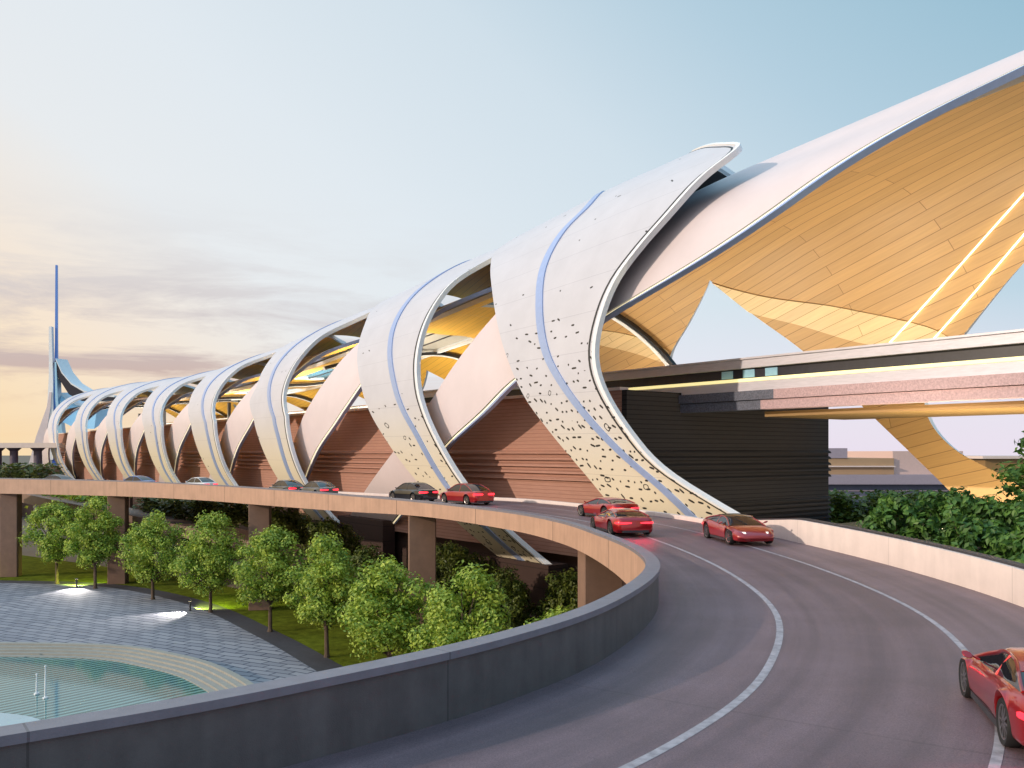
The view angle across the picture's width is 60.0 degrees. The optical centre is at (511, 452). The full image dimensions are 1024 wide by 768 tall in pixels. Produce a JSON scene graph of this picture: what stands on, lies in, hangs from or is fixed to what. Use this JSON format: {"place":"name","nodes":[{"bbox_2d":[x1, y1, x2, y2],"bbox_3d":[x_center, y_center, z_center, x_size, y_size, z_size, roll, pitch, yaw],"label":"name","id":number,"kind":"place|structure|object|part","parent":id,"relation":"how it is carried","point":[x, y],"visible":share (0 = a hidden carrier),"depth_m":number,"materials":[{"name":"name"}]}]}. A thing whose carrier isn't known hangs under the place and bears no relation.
{"place":"outdoors","nodes":[
{"label":"outdoors","id":0,"kind":"place"},
{"bbox_2d":[0,657,206,719],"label":"water","id":1,"kind":"structure","parent":0,"point":[74,686],"depth_m":55.16,"materials":[{"name":"teal liquid"}]},
{"bbox_2d":[34,673,39,694],"bbox_3d":[-28.600,13.960,53.400,0.296,1.280,0.296,0,0,22],"label":"pool pole","id":2,"kind":"object","parent":1,"relation":"on","point":[36,693],"visible":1,"depth_m":53.36,"materials":[{"name":"white metal"}]},
{"bbox_2d":[43,665,47,698],"bbox_3d":[-27.600,13.610,52.500,0.296,1.980,0.296,0,0,22],"label":"pool pole","id":3,"kind":"object","parent":1,"relation":"on","point":[45,691],"visible":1,"depth_m":52.46,"materials":[{"name":"white metal"}]},
{"bbox_2d":[0,583,317,683],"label":"plaza","id":4,"kind":"structure","parent":0,"point":[56,613],"depth_m":74.29,"materials":[{"name":"grey tile"}]},
{"bbox_2d":[62,496,123,588],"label":"garden tree","id":5,"kind":"object","parent":4,"relation":"on","point":[99,543],"visible":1,"depth_m":94.19,"materials":[{"name":"green plant"}]},
{"bbox_2d":[114,508,187,599],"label":"garden tree","id":6,"kind":"object","parent":4,"relation":"on","point":[143,546],"visible":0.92,"depth_m":86.67,"materials":[{"name":"green plant"}]},
{"bbox_2d":[0,580,342,670],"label":"path","id":7,"kind":"structure","parent":0,"point":[309,657],"depth_m":74.80,"materials":[{"name":"grey stone"}]},
{"bbox_2d":[15,499,87,583],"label":"garden tree","id":8,"kind":"object","parent":7,"relation":"on","point":[50,548],"visible":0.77,"depth_m":97.52,"materials":[{"name":"green plant"}]},
{"bbox_2d":[166,510,249,612],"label":"garden tree","id":9,"kind":"object","parent":7,"relation":"on","point":[216,558],"visible":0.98,"depth_m":80.07,"materials":[{"name":"green plant"}]},
{"bbox_2d":[230,523,311,631],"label":"garden tree","id":10,"kind":"object","parent":7,"relation":"on","point":[267,546],"visible":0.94,"depth_m":71.21,"materials":[{"name":"green plant"}]},
{"bbox_2d":[282,531,359,657],"bbox_3d":[-13.151,10.114,63.194,6.323,8.981,5.563,0,0,-12],"label":"garden tree","id":11,"kind":"object","parent":7,"relation":"on","point":[317,604],"visible":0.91,"depth_m":62.39,"materials":[{"name":"green plant"}]},
{"bbox_2d":[2,456,391,618],"bbox_3d":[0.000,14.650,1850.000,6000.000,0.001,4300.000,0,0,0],"label":"ground","id":12,"kind":"structure","parent":0,"point":[30,551],"depth_m":134.41,"materials":[{"name":"green plant"}]},
{"bbox_2d":[0,443,75,515],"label":"colonnade","id":13,"kind":"object","parent":12,"relation":"on","point":[15,448],"visible":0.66,"depth_m":200.24,"materials":[{"name":"concrete"}]},
{"bbox_2d":[29,265,117,465],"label":"mast tower","id":14,"kind":"structure","parent":12,"relation":"on","point":[60,371],"depth_m":236.13,"materials":[{"name":"metal"}]},
{"bbox_2d":[0,642,253,725],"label":"pool","id":15,"kind":"structure","parent":12,"relation":"on","point":[207,676],"depth_m":61.31,"materials":[{"name":"stone"}]},
{"bbox_2d":[182,500,240,559],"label":"garden tree","id":16,"kind":"object","parent":12,"relation":"on","point":[210,502],"visible":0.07,"depth_m":102.97,"materials":[{"name":"green plant"}]},
{"bbox_2d":[22,494,536,621],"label":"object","id":17,"kind":"structure","parent":12,"relation":"on","point":[136,515],"depth_m":102.65,"materials":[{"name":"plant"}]},
{"bbox_2d":[0,462,70,478],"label":"hedge","id":18,"kind":"object","parent":17,"relation":"on","point":[31,472],"visible":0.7,"depth_m":142.97,"materials":[{"name":"green plant"}]},
{"bbox_2d":[24,494,131,507],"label":"hedge","id":19,"kind":"object","parent":17,"relation":"on","point":[81,498],"visible":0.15,"depth_m":118.12,"materials":[{"name":"green plant"}]},
{"bbox_2d":[132,497,248,526],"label":"hedge","id":20,"kind":"object","parent":17,"relation":"on","point":[182,508],"visible":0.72,"depth_m":103.55,"materials":[{"name":"green plant"}]},
{"bbox_2d":[272,506,311,590],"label":"garden tree","id":21,"kind":"object","parent":12,"relation":"on","point":[292,522],"visible":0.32,"depth_m":91.62,"materials":[{"name":"green plant"}]},
{"bbox_2d":[42,50,1023,617],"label":"railway station","id":22,"kind":"object","parent":12,"relation":"on","point":[900,222],"visible":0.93,"depth_m":71.18,"materials":[{"name":"white paint"}]},
{"bbox_2d":[423,329,1023,419],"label":"railway deck","id":23,"kind":"structure","parent":12,"relation":"on","point":[982,366],"depth_m":56.19,"materials":[{"name":"concrete"}]},
{"bbox_2d":[829,488,952,522],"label":"hedge","id":24,"kind":"object","parent":12,"relation":"on","point":[842,509],"visible":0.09,"depth_m":107.16,"materials":[{"name":"green plant"}]},
{"bbox_2d":[829,448,962,509],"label":"office block","id":25,"kind":"structure","parent":12,"relation":"on","point":[857,471],"depth_m":150.80,"materials":[{"name":"concrete"}]},
{"bbox_2d":[967,456,1023,477],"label":"building","id":26,"kind":"structure","parent":12,"relation":"on","point":[990,462],"depth_m":165.00,"materials":[{"name":"concrete"}]},
{"bbox_2d":[0,555,407,666],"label":"lawn","id":27,"kind":"structure","parent":0,"point":[286,623],"depth_m":84.12,"materials":[{"name":"green plant"}]},
{"bbox_2d":[296,516,365,587],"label":"garden tree","id":28,"kind":"object","parent":27,"relation":"on","point":[349,540],"visible":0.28,"depth_m":82.50,"materials":[{"name":"green plant"}]},
{"bbox_2d":[342,543,389,618],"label":"garden tree","id":29,"kind":"object","parent":27,"relation":"on","point":[359,555],"visible":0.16,"depth_m":69.27,"materials":[{"name":"green plant"}]},
{"bbox_2d":[332,555,440,662],"bbox_3d":[-8.213,10.460,56.573,6.731,8.290,6.506,0,0,-26],"label":"garden tree","id":30,"kind":"object","parent":27,"relation":"on","point":[374,593],"visible":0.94,"depth_m":55.20,"materials":[{"name":"green plant"}]},
{"bbox_2d":[436,540,471,593],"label":"garden tree","id":31,"kind":"object","parent":27,"relation":"on","point":[441,553],"visible":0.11,"depth_m":72.09,"materials":[{"name":"green plant"}]},
{"bbox_2d":[403,560,510,651],"bbox_3d":[-2.622,10.368,50.073,5.346,8.473,7.154,0,0,-28],"label":"garden tree","id":32,"kind":"object","parent":27,"relation":"on","point":[480,620],"visible":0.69,"depth_m":49.39,"materials":[{"name":"green plant"}]},
{"bbox_2d":[436,547,498,626],"bbox_3d":[-3.396,10.813,64.568,4.877,7.585,5.767,0,0,6],"label":"garden tree","id":33,"kind":"object","parent":27,"relation":"on","point":[455,559],"visible":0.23,"depth_m":64.65,"materials":[{"name":"green plant"}]},
{"bbox_2d":[472,565,535,631],"bbox_3d":[-0.447,10.993,58.198,4.172,7.218,4.270,0,0,30],"label":"garden tree","id":34,"kind":"object","parent":27,"relation":"on","point":[517,594],"visible":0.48,"depth_m":57.13,"materials":[{"name":"green plant"}]},
{"bbox_2d":[0,478,1023,767],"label":"elevated road viaduct","id":35,"kind":"object","parent":27,"relation":"on","point":[282,722],"visible":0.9,"depth_m":15.51,"materials":[{"name":"brown concrete"}]},
{"bbox_2d":[283,495,1023,767],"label":"road","id":36,"kind":"structure","parent":35,"relation":"on","point":[779,653],"depth_m":16.39,"materials":[{"name":"grey asphalt"}]},
{"bbox_2d":[42,475,72,478],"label":"car","id":37,"kind":"object","parent":36,"relation":"on","point":[57,477],"visible":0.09,"depth_m":103.55,"materials":[{"name":"blue paint"}]},
{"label":"windows","id":38,"kind":"part","parent":37,"relation":"part of","materials":[{"name":"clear glass"}]},
{"bbox_2d":[123,476,155,481],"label":"car","id":39,"kind":"object","parent":36,"relation":"on","point":[138,478],"visible":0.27,"depth_m":98.92,"materials":[{"name":"blue paint"}]},
{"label":"windows","id":40,"kind":"part","parent":39,"relation":"part of","materials":[{"name":"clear glass"}]},
{"bbox_2d":[186,477,217,484],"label":"car","id":41,"kind":"object","parent":36,"relation":"on","point":[200,480],"visible":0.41,"depth_m":92.69,"materials":[{"name":"white paint"}]},
{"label":"windows","id":42,"kind":"part","parent":41,"relation":"part of","materials":[{"name":"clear glass"}]},
{"bbox_2d":[269,480,303,489],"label":"car","id":43,"kind":"object","parent":36,"relation":"on","point":[289,484],"visible":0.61,"depth_m":81.47,"materials":[{"name":"black paint"}]},
{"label":"windows","id":44,"kind":"part","parent":43,"relation":"part of","materials":[{"name":"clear glass"}]},
{"bbox_2d":[299,481,337,492],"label":"car","id":45,"kind":"object","parent":36,"relation":"on","point":[322,486],"visible":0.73,"depth_m":76.89,"materials":[{"name":"grey paint"}]},
{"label":"windows","id":46,"kind":"part","parent":45,"relation":"part of","materials":[{"name":"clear glass"}]},
{"bbox_2d":[389,482,437,500],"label":"car","id":47,"kind":"object","parent":36,"relation":"on","point":[416,490],"visible":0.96,"depth_m":67.09,"materials":[{"name":"black paint"}]},
{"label":"windows","id":48,"kind":"part","parent":47,"relation":"part of","materials":[{"name":"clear glass"}]},
{"bbox_2d":[440,483,493,504],"bbox_3d":[-3.230,2.877,62.272,2.110,1.471,4.772,0,0,-37],"label":"car","id":49,"kind":"object","parent":36,"relation":"on","point":[467,493],"visible":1,"depth_m":61.06,"materials":[{"name":"red paint"}]},
{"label":"windows","id":50,"kind":"part","parent":49,"relation":"part of","materials":[{"name":"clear glass"}]},
{"bbox_3d":[-3.039,2.464,62.023,1.596,0.545,3.077,0,0,-37],"label":"window frame","id":51,"kind":"part","parent":49,"relation":"part of","materials":[{"name":"red paint"}]},
{"bbox_2d":[577,497,639,515],"bbox_3d":[5.505,3.176,51.581,2.224,1.194,4.472,0,0,-25],"label":"car","id":52,"kind":"object","parent":36,"relation":"on","point":[597,505],"visible":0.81,"depth_m":50.64,"materials":[{"name":"red paint"}]},
{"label":"windows","id":53,"kind":"part","parent":52,"relation":"part of","materials":[{"name":"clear glass"}]},
{"bbox_3d":[5.628,2.836,51.321,1.679,0.407,2.919,0,0,-25],"label":"window frame","id":54,"kind":"part","parent":52,"relation":"part of","materials":[{"name":"red paint"}]},
{"bbox_2d":[590,508,652,534],"bbox_3d":[5.216,3.282,42.792,2.224,1.194,4.472,0,0,-12],"label":"car","id":55,"kind":"object","parent":36,"relation":"on","point":[614,521],"visible":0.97,"depth_m":41.05,"materials":[{"name":"red paint"}]},
{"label":"windows","id":56,"kind":"part","parent":55,"relation":"part of","materials":[{"name":"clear glass"}]},
{"bbox_3d":[5.276,2.942,42.511,1.679,0.407,2.919,0,0,-12],"label":"window frame","id":57,"kind":"part","parent":55,"relation":"part of","materials":[{"name":"red paint"}]},
{"bbox_2d":[702,513,773,543],"bbox_3d":[10.009,3.340,39.481,2.224,1.194,4.472,0,0,-8],"label":"car","id":58,"kind":"object","parent":36,"relation":"on","point":[730,528],"visible":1,"depth_m":38.45,"materials":[{"name":"red paint"}]},
{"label":"windows","id":59,"kind":"part","parent":58,"relation":"part of","materials":[{"name":"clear glass"}]},
{"bbox_3d":[9.971,3.000,39.766,1.679,0.407,2.919,0,0,-8],"label":"window frame","id":60,"kind":"part","parent":58,"relation":"part of","materials":[{"name":"red paint"}]},
{"bbox_2d":[959,647,1023,747],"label":"car","id":61,"kind":"object","parent":36,"relation":"on","point":[991,683],"visible":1,"depth_m":13.46,"materials":[{"name":"red paint"}]},
{"bbox_3d":[8.298,3.306,13.549,1.679,0.407,2.919,0,0,16],"label":"window frame","id":62,"kind":"part","parent":61,"relation":"part of","materials":[{"name":"red paint"}]},
{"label":"windows","id":63,"kind":"part","parent":61,"relation":"part of","materials":[{"name":"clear glass"}]},
{"bbox_2d":[509,604,572,628],"bbox_3d":[2.575,11.081,43.504,5.753,7.043,6.029,0,0,-33],"label":"garden tree","id":64,"kind":"object","parent":27,"relation":"on","point":[553,613],"visible":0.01,"depth_m":43.72,"materials":[{"name":"green plant"}]},
{"bbox_2d":[531,567,577,620],"bbox_3d":[3.937,10.954,57.947,4.750,7.297,4.976,0,0,36],"label":"garden tree","id":65,"kind":"object","parent":27,"relation":"on","point":[567,594],"visible":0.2,"depth_m":57.00,"materials":[{"name":"green plant"}]},
{"bbox_2d":[0,0,1023,455],"label":"sky","id":66,"kind":"structure","parent":0,"point":[209,185],"materials":[{"name":"blue"}]},
{"bbox_2d":[838,514,1006,554],"bbox_3d":[33.472,4.600,37.045,48.124,0.001,52.788,0,0,-32],"label":"planting bed","id":67,"kind":"object","parent":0,"point":[859,526],"visible":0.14,"depth_m":55.74,"materials":[{"name":"green plant"}]},
{"bbox_2d":[856,490,937,540],"bbox_3d":[17.446,3.212,40.589,3.132,3.035,3.341,0,0,0],"label":"leafy shrub","id":68,"kind":"object","parent":67,"relation":"on","point":[890,513],"visible":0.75,"depth_m":39.80,"materials":[{"name":"green plant"}]},
{"bbox_2d":[913,486,1006,549],"bbox_3d":[19.518,3.177,39.601,3.812,3.362,3.569,0,0,0],"label":"leafy shrub","id":69,"kind":"object","parent":67,"relation":"on","point":[964,502],"visible":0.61,"depth_m":38.78,"materials":[{"name":"green plant"}]},
{"bbox_2d":[933,506,1010,555],"bbox_3d":[18.354,3.440,35.313,2.668,2.580,3.058,0,0,0],"label":"leafy shrub","id":70,"kind":"object","parent":67,"relation":"on","point":[968,532],"visible":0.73,"depth_m":34.83,"materials":[{"name":"green plant"}]},
{"bbox_2d":[982,494,1015,547],"bbox_3d":[22.548,3.344,41.794,3.643,2.774,3.272,0,0,-31],"label":"leafy shrub","id":71,"kind":"object","parent":67,"relation":"on","point":[988,498],"visible":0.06,"depth_m":41.05,"materials":[{"name":"green plant"}]},
{"bbox_2d":[976,494,1023,554],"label":"leafy shrub","id":72,"kind":"object","parent":67,"relation":"on","point":[1013,510],"visible":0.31,"depth_m":37.19,"materials":[{"name":"green plant"}]},
{"bbox_2d":[981,517,1023,563],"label":"leafy shrub","id":73,"kind":"object","parent":67,"relation":"on","point":[1007,543],"visible":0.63,"depth_m":32.77,"materials":[{"name":"green plant"}]},
{"bbox_2d":[991,431,1023,501],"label":"roadside tree","id":74,"kind":"object","parent":67,"relation":"on","point":[1012,471],"visible":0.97,"depth_m":39.01,"materials":[{"name":"green plant"}]}
]}

